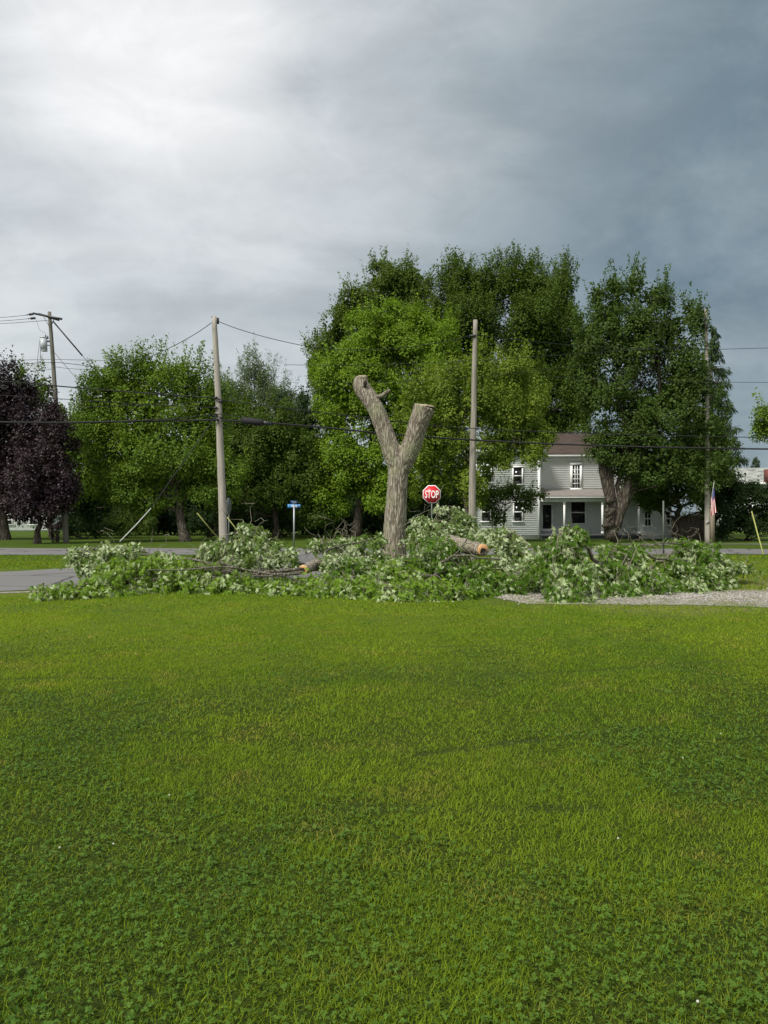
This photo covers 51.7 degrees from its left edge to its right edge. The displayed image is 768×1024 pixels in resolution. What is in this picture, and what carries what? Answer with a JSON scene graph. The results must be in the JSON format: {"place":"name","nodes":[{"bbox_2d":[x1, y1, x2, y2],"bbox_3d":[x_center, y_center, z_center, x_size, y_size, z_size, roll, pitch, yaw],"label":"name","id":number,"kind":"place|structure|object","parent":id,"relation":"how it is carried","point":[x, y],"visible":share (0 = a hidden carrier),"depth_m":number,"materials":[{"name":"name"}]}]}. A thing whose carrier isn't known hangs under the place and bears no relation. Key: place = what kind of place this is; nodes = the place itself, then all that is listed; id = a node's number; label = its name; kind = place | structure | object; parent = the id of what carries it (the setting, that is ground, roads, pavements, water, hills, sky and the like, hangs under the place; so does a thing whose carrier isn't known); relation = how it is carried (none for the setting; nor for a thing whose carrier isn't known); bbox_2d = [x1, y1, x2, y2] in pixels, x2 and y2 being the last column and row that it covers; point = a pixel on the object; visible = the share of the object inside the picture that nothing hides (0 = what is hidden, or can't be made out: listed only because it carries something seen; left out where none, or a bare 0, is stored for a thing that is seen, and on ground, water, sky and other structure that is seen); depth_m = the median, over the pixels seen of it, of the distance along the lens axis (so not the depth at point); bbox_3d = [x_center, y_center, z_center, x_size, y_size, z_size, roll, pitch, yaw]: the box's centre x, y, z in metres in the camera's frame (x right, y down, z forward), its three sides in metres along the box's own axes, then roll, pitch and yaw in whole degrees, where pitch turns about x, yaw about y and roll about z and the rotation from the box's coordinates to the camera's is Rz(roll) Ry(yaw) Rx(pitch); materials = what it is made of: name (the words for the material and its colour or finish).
{"place":"outdoors","nodes":[
{"label":"outdoors","id":0,"kind":"place"},
{"bbox_2d":[0,555,365,590],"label":"road","id":1,"kind":"structure","parent":0,"point":[16,580],"depth_m":20.48,"materials":[{"name":"grey asphalt"}]},
{"bbox_2d":[55,528,238,579],"bbox_3d":[-5.417,1.018,18.336,4.186,1.328,1.600,0,0,0],"label":"cut branch","id":2,"kind":"object","parent":1,"relation":"on","point":[81,562],"visible":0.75,"depth_m":18.12,"materials":[{"name":"green plant"}]},
{"bbox_2d":[190,501,304,580],"bbox_3d":[-3.381,0.759,19.347,3.044,2.043,2.354,0,0,0],"label":"cut branch","id":3,"kind":"object","parent":1,"relation":"on","point":[269,553],"visible":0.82,"depth_m":19.07,"materials":[{"name":"green plant"}]},
{"bbox_2d":[0,530,767,1023],"bbox_3d":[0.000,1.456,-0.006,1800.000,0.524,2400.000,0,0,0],"label":"ground","id":4,"kind":"structure","parent":0,"point":[144,540],"depth_m":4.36,"materials":[{"name":"green plant"}]},
{"bbox_2d":[0,590,45,592],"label":"road shoulder","id":5,"kind":"object","parent":4,"relation":"on","point":[20,591],"visible":0.12,"depth_m":16.51},
{"bbox_2d":[0,345,53,539],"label":"purple maple","id":6,"kind":"object","parent":4,"relation":"on","point":[13,407],"visible":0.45,"depth_m":51.03,"materials":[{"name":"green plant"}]},
{"bbox_2d":[7,514,68,530],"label":"pale house","id":7,"kind":"structure","parent":4,"relation":"on","point":[26,527],"depth_m":79.98,"materials":[{"name":"white paint"}]},
{"bbox_2d":[0,376,85,543],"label":"purple maple","id":8,"kind":"object","parent":4,"relation":"on","point":[49,473],"visible":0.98,"depth_m":44.35,"materials":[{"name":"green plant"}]},
{"bbox_2d":[26,311,68,542],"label":"utility pole","id":9,"kind":"object","parent":4,"relation":"on","point":[44,345],"visible":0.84,"depth_m":45.94,"materials":[{"name":"grey wood"}]},
{"bbox_2d":[20,362,118,369],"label":"overhead wire","id":10,"kind":"object","parent":9,"relation":"attached to","point":[58,362],"visible":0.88,"depth_m":46.55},
{"bbox_2d":[52,321,101,376],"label":"guy wire","id":11,"kind":"object","parent":9,"relation":"attached to","point":[72,344],"visible":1,"depth_m":46.14,"materials":[{"name":"metal"}]},
{"bbox_2d":[7,359,149,361],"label":"overhead wire","id":12,"kind":"object","parent":9,"relation":"attached to","point":[58,359],"visible":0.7,"depth_m":46.58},
{"bbox_2d":[11,353,87,536],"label":"slender tree","id":13,"kind":"object","parent":4,"relation":"on","point":[45,389],"visible":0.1,"depth_m":59.80,"materials":[{"name":"green plant"}]},
{"bbox_2d":[44,516,61,541],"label":"vase shrub","id":14,"kind":"object","parent":4,"relation":"on","point":[58,525],"visible":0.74,"depth_m":47.40,"materials":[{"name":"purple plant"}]},
{"bbox_2d":[68,512,110,538],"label":"shrub","id":15,"kind":"object","parent":4,"relation":"on","point":[95,530],"visible":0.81,"depth_m":53.96,"materials":[{"name":"green plant"}]},
{"bbox_2d":[27,565,167,602],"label":"cut branch","id":16,"kind":"object","parent":4,"relation":"on","point":[110,582],"visible":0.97,"depth_m":15.59,"materials":[{"name":"green plant"}]},
{"bbox_2d":[101,505,158,537],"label":"shrub","id":17,"kind":"object","parent":4,"relation":"on","point":[125,527],"visible":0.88,"depth_m":55.57,"materials":[{"name":"green plant"}]},
{"bbox_2d":[87,528,228,593],"bbox_3d":[-4.775,1.048,16.597,2.840,1.504,1.899,0,0,0],"label":"cut branch","id":18,"kind":"object","parent":4,"relation":"on","point":[139,566],"visible":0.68,"depth_m":16.49,"materials":[{"name":"green plant"}]},
{"bbox_2d":[64,333,256,541],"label":"maple","id":19,"kind":"object","parent":4,"relation":"on","point":[192,474],"visible":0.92,"depth_m":47.66,"materials":[{"name":"green plant"}]},
{"bbox_2d":[62,383,328,535],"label":"dark tree","id":20,"kind":"object","parent":4,"relation":"on","point":[87,510],"visible":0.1,"depth_m":62.09,"materials":[{"name":"green plant"}]},
{"bbox_2d":[193,508,217,537],"bbox_3d":[-5.534,0.394,24.796,0.036,1.042,1.065,0,0,40],"label":"guy wire","id":21,"kind":"object","parent":4,"relation":"on","point":[206,524],"visible":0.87,"depth_m":24.77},
{"bbox_2d":[183,505,243,537],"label":"shrub","id":22,"kind":"object","parent":4,"relation":"on","point":[200,524],"visible":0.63,"depth_m":56.58,"materials":[{"name":"green plant"}]},
{"bbox_2d":[147,552,284,577],"bbox_3d":[-3.417,1.270,16.401,2.727,0.876,0.899,0,0,0],"label":"bare limb","id":23,"kind":"object","parent":4,"relation":"on","point":[254,571],"visible":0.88,"depth_m":16.37,"materials":[{"name":"brown plant"}]},
{"bbox_2d":[211,316,227,542],"bbox_3d":[-5.581,-2.309,27.006,0.627,8.708,0.311,0,0,0],"label":"utility pole","id":24,"kind":"object","parent":4,"relation":"on","point":[221,475],"visible":0.89,"depth_m":26.92,"materials":[{"name":"grey wood"}]},
{"bbox_2d":[1,395,213,407],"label":"overhead wire","id":25,"kind":"object","parent":24,"relation":"attached to","point":[106,401],"visible":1,"depth_m":26.56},
{"bbox_2d":[0,380,217,398],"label":"overhead wire","id":26,"kind":"object","parent":24,"relation":"attached to","point":[105,389],"visible":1,"depth_m":26.58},
{"bbox_2d":[0,419,219,423],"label":"overhead wire","id":27,"kind":"object","parent":24,"relation":"attached to","point":[107,421],"visible":1,"depth_m":26.54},
{"bbox_2d":[76,401,218,407],"bbox_3d":[-7.926,-3.623,26.680,4.701,0.288,0.066,0,0,-6],"label":"overhead wire","id":28,"kind":"object","parent":24,"relation":"attached to","point":[154,404],"visible":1,"depth_m":26.72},
{"bbox_2d":[102,322,211,367],"bbox_3d":[-10.815,-7.336,36.047,0.280,1.828,20.804,0,0,-30],"label":"overhead wire","id":29,"kind":"object","parent":24,"relation":"attached to","point":[166,349],"visible":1,"depth_m":32.44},
{"bbox_2d":[119,414,217,541],"bbox_3d":[-6.592,-1.244,24.755,0.038,4.213,4.710,0,0,24],"label":"guy wire","id":30,"kind":"object","parent":24,"relation":"attached to","point":[169,481],"visible":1,"depth_m":24.54,"materials":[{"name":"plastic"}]},
{"bbox_2d":[123,414,241,421],"bbox_3d":[-6.944,-3.172,26.753,4.242,0.331,0.055,0,0,-4],"label":"overhead wire","id":31,"kind":"object","parent":24,"relation":"attached to","point":[181,417],"visible":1,"depth_m":26.74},
{"bbox_2d":[220,322,468,349],"bbox_3d":[-1.245,-6.255,28.554,9.500,0.835,0.234,0,0,-18],"label":"overhead wire","id":32,"kind":"object","parent":24,"relation":"attached to","point":[341,349],"visible":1,"depth_m":28.49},
{"bbox_2d":[218,399,767,437],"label":"overhead wire","id":33,"kind":"object","parent":24,"relation":"attached to","point":[491,429],"visible":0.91,"depth_m":29.89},
{"bbox_2d":[221,419,767,449],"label":"overhead wire","id":34,"kind":"object","parent":24,"relation":"attached to","point":[512,441],"visible":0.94,"depth_m":29.89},
{"bbox_2d":[241,417,271,425],"bbox_3d":[-4.323,-3.071,26.936,1.034,0.312,0.280,0,0,0],"label":"cable splice","id":35,"kind":"object","parent":34,"relation":"attached to","point":[253,421],"visible":1,"depth_m":26.82,"materials":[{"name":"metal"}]},
{"bbox_2d":[226,498,231,542],"bbox_3d":[-6.876,0.664,35.007,0.068,2.585,0.494,0,0,15],"label":"road sign","id":36,"kind":"object","parent":4,"relation":"on","point":[229,505],"visible":0.75,"depth_m":35.04,"materials":[{"name":"grey metal"}]},
{"bbox_2d":[176,532,298,595],"bbox_3d":[-3.145,1.092,16.720,2.873,1.390,2.331,0,0,0],"label":"cut branch","id":37,"kind":"object","parent":4,"relation":"on","point":[215,583],"visible":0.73,"depth_m":16.17,"materials":[{"name":"green plant"}]},
{"bbox_2d":[189,542,301,575],"bbox_3d":[-3.211,0.990,16.840,2.926,0.701,0.745,0,0,19],"label":"bare limb","id":38,"kind":"object","parent":37,"relation":"on","point":[281,570],"visible":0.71,"depth_m":16.63,"materials":[{"name":"brown plant"}]},
{"bbox_2d":[53,494,462,535],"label":"undergrowth","id":39,"kind":"object","parent":4,"relation":"on","point":[166,524],"visible":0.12,"depth_m":64.32,"materials":[{"name":"green plant"}]},
{"bbox_2d":[55,461,463,520],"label":"wood","id":40,"kind":"object","parent":4,"relation":"on","point":[354,501],"visible":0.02,"depth_m":93.34,"materials":[{"name":"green plant"}]},
{"bbox_2d":[220,338,315,532],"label":"willow","id":41,"kind":"object","parent":4,"relation":"on","point":[265,380],"visible":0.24,"depth_m":65.44,"materials":[{"name":"green plant"}]},
{"bbox_2d":[202,374,337,537],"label":"maple","id":42,"kind":"object","parent":4,"relation":"on","point":[288,470],"visible":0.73,"depth_m":54.96,"materials":[{"name":"green plant"}]},
{"bbox_2d":[242,562,302,580],"bbox_3d":[-2.343,1.362,16.493,1.094,0.685,0.823,0,0,28],"label":"bare limb","id":43,"kind":"object","parent":4,"relation":"on","point":[286,574],"visible":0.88,"depth_m":16.39,"materials":[{"name":"brown plant"}]},
{"bbox_2d":[251,506,329,536],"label":"shrub","id":44,"kind":"object","parent":4,"relation":"on","point":[321,531],"visible":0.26,"depth_m":59.63,"materials":[{"name":"green plant"}]},
{"bbox_2d":[288,501,300,546],"bbox_3d":[-4.546,0.704,39.983,0.567,2.553,0.372,0,0,-31],"label":"street sign","id":45,"kind":"object","parent":4,"relation":"on","point":[294,504],"visible":0.98,"depth_m":39.97,"materials":[{"name":"metal"}]},
{"bbox_2d":[261,567,367,599],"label":"cut branch","id":46,"kind":"object","parent":4,"relation":"on","point":[322,588],"visible":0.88,"depth_m":15.66,"materials":[{"name":"green plant"}]},
{"bbox_2d":[297,515,398,579],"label":"cut branch","id":47,"kind":"object","parent":4,"relation":"on","point":[356,550],"visible":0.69,"depth_m":19.64,"materials":[{"name":"green plant"}]},
{"bbox_2d":[300,558,321,574],"bbox_3d":[-1.601,1.196,17.479,0.245,0.331,0.780,0,0,22],"label":"cut log","id":48,"kind":"object","parent":47,"relation":"on","point":[313,565],"visible":0.74,"depth_m":17.34,"materials":[{"name":"brown wood"}]},
{"bbox_2d":[300,527,378,557],"bbox_3d":[-1.156,0.937,18.627,1.499,1.151,2.246,0,0,16],"label":"bare limb","id":49,"kind":"object","parent":47,"relation":"attached to","point":[327,550],"visible":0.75,"depth_m":18.62,"materials":[{"name":"brown plant"}]},
{"bbox_2d":[336,499,384,535],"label":"shrub","id":50,"kind":"object","parent":4,"relation":"on","point":[367,520],"visible":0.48,"depth_m":59.56,"materials":[{"name":"green plant"}]},
{"bbox_2d":[299,244,445,530],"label":"dark tree","id":51,"kind":"object","parent":4,"relation":"on","point":[405,284],"visible":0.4,"depth_m":76.95,"materials":[{"name":"green plant"}]},
{"bbox_2d":[299,290,464,537],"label":"broadleaf tree","id":52,"kind":"object","parent":4,"relation":"on","point":[345,460],"visible":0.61,"depth_m":54.86,"materials":[{"name":"green plant"}]},
{"bbox_2d":[0,603,767,1023],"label":"clover patches","id":53,"kind":"object","parent":4,"relation":"on","point":[320,939],"visible":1,"depth_m":3.23,"materials":[{"name":"green plant"}]},
{"bbox_2d":[0,555,767,589],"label":"verge grass","id":54,"kind":"structure","parent":4,"relation":"on","point":[734,557],"depth_m":25.72,"materials":[{"name":"green plant"}]},
{"bbox_2d":[327,547,454,591],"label":"cut branch","id":55,"kind":"object","parent":4,"relation":"on","point":[352,564],"visible":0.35,"depth_m":17.36,"materials":[{"name":"green plant"}]},
{"bbox_2d":[353,375,434,573],"bbox_3d":[0.278,-0.959,21.986,2.185,5.716,1.164,0,0,35],"label":"lopped tree","id":56,"kind":"object","parent":4,"relation":"on","point":[400,460],"visible":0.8,"depth_m":21.76,"materials":[{"name":"brown wood"}]},
{"bbox_2d":[344,559,476,602],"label":"cut branch","id":57,"kind":"object","parent":4,"relation":"on","point":[403,586],"visible":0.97,"depth_m":15.13,"materials":[{"name":"green plant"}]},
{"bbox_2d":[423,485,440,518],"bbox_3d":[2.049,0.403,34.016,0.767,3.099,0.066,0,0,0],"label":"stop sign","id":58,"kind":"object","parent":4,"relation":"on","point":[431,492],"visible":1,"depth_m":33.99,"materials":[{"name":"red metal"}]},
{"bbox_2d":[406,476,463,535],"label":"shrub","id":59,"kind":"object","parent":4,"relation":"on","point":[456,503],"visible":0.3,"depth_m":57.24,"materials":[{"name":"green plant"}]},
{"bbox_2d":[397,488,481,550],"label":"cut branch","id":60,"kind":"object","parent":4,"relation":"on","point":[424,524],"visible":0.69,"depth_m":20.57,"materials":[{"name":"green plant"}]},
{"bbox_2d":[398,499,432,530],"bbox_3d":[0.795,0.070,20.827,1.051,0.886,0.642,0,0,-12],"label":"bare limb","id":61,"kind":"object","parent":60,"relation":"attached to","point":[415,515],"visible":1,"depth_m":20.86,"materials":[{"name":"brown plant"}]},
{"bbox_2d":[405,512,500,586],"bbox_3d":[1.455,0.882,18.085,1.756,1.809,3.352,0,0,-20],"label":"cut branch","id":62,"kind":"object","parent":4,"relation":"on","point":[463,571],"visible":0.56,"depth_m":17.62,"materials":[{"name":"green plant"}]},
{"bbox_2d":[445,535,488,555],"bbox_3d":[1.876,0.764,18.286,0.381,0.454,1.587,0,0,-24],"label":"cut log","id":63,"kind":"object","parent":62,"relation":"on","point":[477,548],"visible":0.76,"depth_m":17.84,"materials":[{"name":"brown wood"}]},
{"bbox_2d":[437,539,500,570],"bbox_3d":[1.743,0.917,16.955,1.428,0.702,0.676,0,0,-35],"label":"bare limb","id":64,"kind":"object","parent":62,"relation":"on","point":[452,556],"visible":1,"depth_m":16.89,"materials":[{"name":"brown plant"}]},
{"bbox_2d":[467,319,476,560],"bbox_3d":[3.344,-2.568,30.016,0.398,9.421,0.318,0,0,0],"label":"utility pole","id":65,"kind":"object","parent":4,"relation":"on","point":[472,486],"visible":0.73,"depth_m":29.94,"materials":[{"name":"grey wood"}]},
{"bbox_2d":[477,335,756,349],"bbox_3d":[13.533,-8.064,38.952,26.686,2.834,3.449,0,0,-34],"label":"overhead wire","id":66,"kind":"object","parent":65,"relation":"attached to","point":[612,347],"visible":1,"depth_m":38.73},
{"bbox_2d":[389,323,559,532],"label":"yellow maple","id":67,"kind":"object","parent":4,"relation":"on","point":[445,397],"visible":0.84,"depth_m":45.43,"materials":[{"name":"green plant"}]},
{"bbox_2d":[445,550,545,600],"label":"cut branch","id":68,"kind":"object","parent":4,"relation":"on","point":[482,588],"visible":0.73,"depth_m":15.90,"materials":[{"name":"green plant"}]},
{"bbox_2d":[476,465,549,535],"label":"tree","id":69,"kind":"object","parent":4,"relation":"on","point":[527,495],"visible":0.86,"depth_m":50.30,"materials":[{"name":"green plant"}]},
{"bbox_2d":[474,521,552,587],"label":"cut branch","id":70,"kind":"object","parent":4,"relation":"on","point":[512,545],"visible":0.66,"depth_m":18.09,"materials":[{"name":"green plant"}]},
{"bbox_2d":[429,238,601,433],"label":"dark tree","id":71,"kind":"object","parent":4,"relation":"on","point":[540,306],"visible":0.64,"depth_m":78.54,"materials":[{"name":"green plant"}]},
{"bbox_2d":[504,517,611,604],"bbox_3d":[3.500,0.940,15.399,2.313,1.697,2.541,0,0,0],"label":"cut branch","id":72,"kind":"object","parent":4,"relation":"on","point":[566,555],"visible":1,"depth_m":15.53,"materials":[{"name":"green plant"}]},
{"bbox_2d":[457,434,671,538],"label":"farmhouse","id":73,"kind":"object","parent":4,"relation":"on","point":[567,478],"visible":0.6,"depth_m":55.39,"materials":[{"name":"white paint"}]},
{"bbox_2d":[480,502,491,521],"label":"window","id":74,"kind":"structure","parent":73,"relation":"in","point":[483,518],"depth_m":53.93,"materials":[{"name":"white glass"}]},
{"bbox_2d":[512,466,523,484],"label":"window","id":75,"kind":"structure","parent":73,"relation":"in","point":[517,471],"depth_m":53.95,"materials":[{"name":"white glass"}]},
{"bbox_2d":[512,501,523,521],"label":"window","id":76,"kind":"structure","parent":73,"relation":"in","point":[517,517],"depth_m":53.93,"materials":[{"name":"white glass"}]},
{"bbox_2d":[540,503,553,531],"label":"front door","id":77,"kind":"structure","parent":73,"relation":"in","point":[546,508],"depth_m":55.54,"materials":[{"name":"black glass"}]},
{"bbox_2d":[570,462,582,488],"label":"window","id":78,"kind":"structure","parent":73,"relation":"in","point":[575,467],"depth_m":55.50,"materials":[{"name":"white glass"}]},
{"bbox_2d":[570,502,586,523],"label":"porch window","id":79,"kind":"structure","parent":73,"relation":"in","point":[577,510],"depth_m":55.54,"materials":[{"name":"black glass"}]},
{"bbox_2d":[643,510,652,526],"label":"window","id":80,"kind":"structure","parent":73,"relation":"in","point":[647,519],"depth_m":54.53,"materials":[{"name":"grey glass"}]},
{"bbox_2d":[664,510,670,525],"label":"window","id":81,"kind":"structure","parent":73,"relation":"in","point":[667,520],"depth_m":54.49,"materials":[{"name":"grey glass"}]},
{"bbox_2d":[582,521,687,597],"bbox_3d":[5.293,0.993,16.490,2.300,1.596,2.903,0,0,14],"label":"cut branch","id":82,"kind":"object","parent":4,"relation":"on","point":[628,583],"visible":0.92,"depth_m":16.18,"materials":[{"name":"green plant"}]},
{"bbox_2d":[562,252,739,542],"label":"burled tree","id":83,"kind":"object","parent":4,"relation":"on","point":[645,414],"visible":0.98,"depth_m":46.49,"materials":[{"name":"green plant"}]},
{"bbox_2d":[663,501,663,553],"bbox_3d":[11.645,0.741,33.005,0.067,2.414,0.305,0,0,13],"label":"road sign","id":84,"kind":"object","parent":4,"relation":"on","point":[663,526],"visible":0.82,"depth_m":33.03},
{"bbox_2d":[620,405,743,539],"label":"dark tree","id":85,"kind":"object","parent":4,"relation":"on","point":[651,500],"visible":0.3,"depth_m":51.51,"materials":[{"name":"green plant"}]},
{"bbox_2d":[630,515,737,593],"bbox_3d":[6.760,0.929,17.541,2.308,1.752,2.936,0,0,11],"label":"cut branch","id":86,"kind":"object","parent":4,"relation":"on","point":[699,555],"visible":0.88,"depth_m":17.35,"materials":[{"name":"green plant"}]},
{"bbox_2d":[616,521,689,554],"bbox_3d":[5.970,0.692,17.746,1.646,1.038,0.642,0,0,8],"label":"bare limb","id":87,"kind":"object","parent":86,"relation":"on","point":[653,541],"visible":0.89,"depth_m":17.75,"materials":[{"name":"brown plant"}]},
{"bbox_2d":[671,516,704,538],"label":"wooden fence","id":88,"kind":"object","parent":4,"relation":"on","point":[691,523],"visible":0.42,"depth_m":53.20,"materials":[{"name":"brown wood"}]},
{"bbox_2d":[704,309,710,542],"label":"utility pole","id":89,"kind":"object","parent":4,"relation":"on","point":[707,499],"visible":0.59,"depth_m":46.74,"materials":[{"name":"brown wood"}]},
{"bbox_2d":[709,506,714,543],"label":"wood post","id":90,"kind":"object","parent":4,"relation":"on","point":[712,527],"visible":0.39,"depth_m":44.90,"materials":[{"name":"brown wood"}]},
{"bbox_2d":[710,484,715,516],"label":"flag","id":91,"kind":"object","parent":90,"relation":"attached to","point":[713,506],"visible":1,"depth_m":43.31,"materials":[{"name":"fabric"}]},
{"bbox_2d":[672,326,751,530],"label":"spruce","id":92,"kind":"object","parent":4,"relation":"on","point":[720,372],"visible":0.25,"depth_m":59.55,"materials":[{"name":"green plant"}]},
{"bbox_2d":[696,468,767,529],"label":"grey roof house","id":93,"kind":"structure","parent":4,"relation":"on","point":[753,473],"depth_m":86.61,"materials":[{"name":"white paint"}]},
{"bbox_2d":[707,553,765,588],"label":"cut branch","id":94,"kind":"object","parent":4,"relation":"on","point":[731,574],"visible":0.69,"depth_m":18.14,"materials":[{"name":"green plant"}]},
{"bbox_2d":[714,471,767,540],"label":"hedge","id":95,"kind":"object","parent":4,"relation":"on","point":[741,491],"visible":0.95,"depth_m":49.54,"materials":[{"name":"green plant"}]},
{"bbox_2d":[750,456,760,467],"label":"spruce","id":96,"kind":"object","parent":4,"relation":"on","point":[755,462],"visible":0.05,"depth_m":111.90,"materials":[{"name":"green plant"}]},
{"bbox_2d":[751,510,763,554],"bbox_3d":[12.855,0.651,27.299,0.065,1.600,1.456,0,0,11],"label":"guy wire","id":97,"kind":"object","parent":4,"relation":"on","point":[757,532],"visible":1,"depth_m":27.27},
{"bbox_2d":[748,387,767,443],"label":"leafy tree","id":98,"kind":"object","parent":4,"relation":"on","point":[760,427],"visible":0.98,"depth_m":37.80,"materials":[{"name":"green plant"}]},
{"bbox_2d":[0,548,767,554],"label":"cross street","id":99,"kind":"structure","parent":0,"point":[61,551],"depth_m":35.20,"materials":[{"name":"grey asphalt"}]},
{"bbox_2d":[0,0,767,515],"label":"sky","id":100,"kind":"structure","parent":0,"point":[167,166],"materials":[{"name":"grey"}]},
{"bbox_2d":[284,345,705,364],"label":"overhead wire","id":101,"kind":"object","parent":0,"point":[526,357],"visible":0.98,"depth_m":44.03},
{"bbox_2d":[317,350,698,382],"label":"overhead wire","id":102,"kind":"object","parent":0,"point":[519,372],"visible":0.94,"depth_m":44.40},
{"bbox_2d":[494,588,767,606],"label":"driveway","id":103,"kind":"structure","parent":0,"point":[675,602],"depth_m":14.95,"materials":[{"name":"grey gravel"}]},
{"bbox_2d":[560,377,767,382],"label":"overhead wire","id":104,"kind":"object","parent":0,"point":[663,381],"visible":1,"depth_m":44.03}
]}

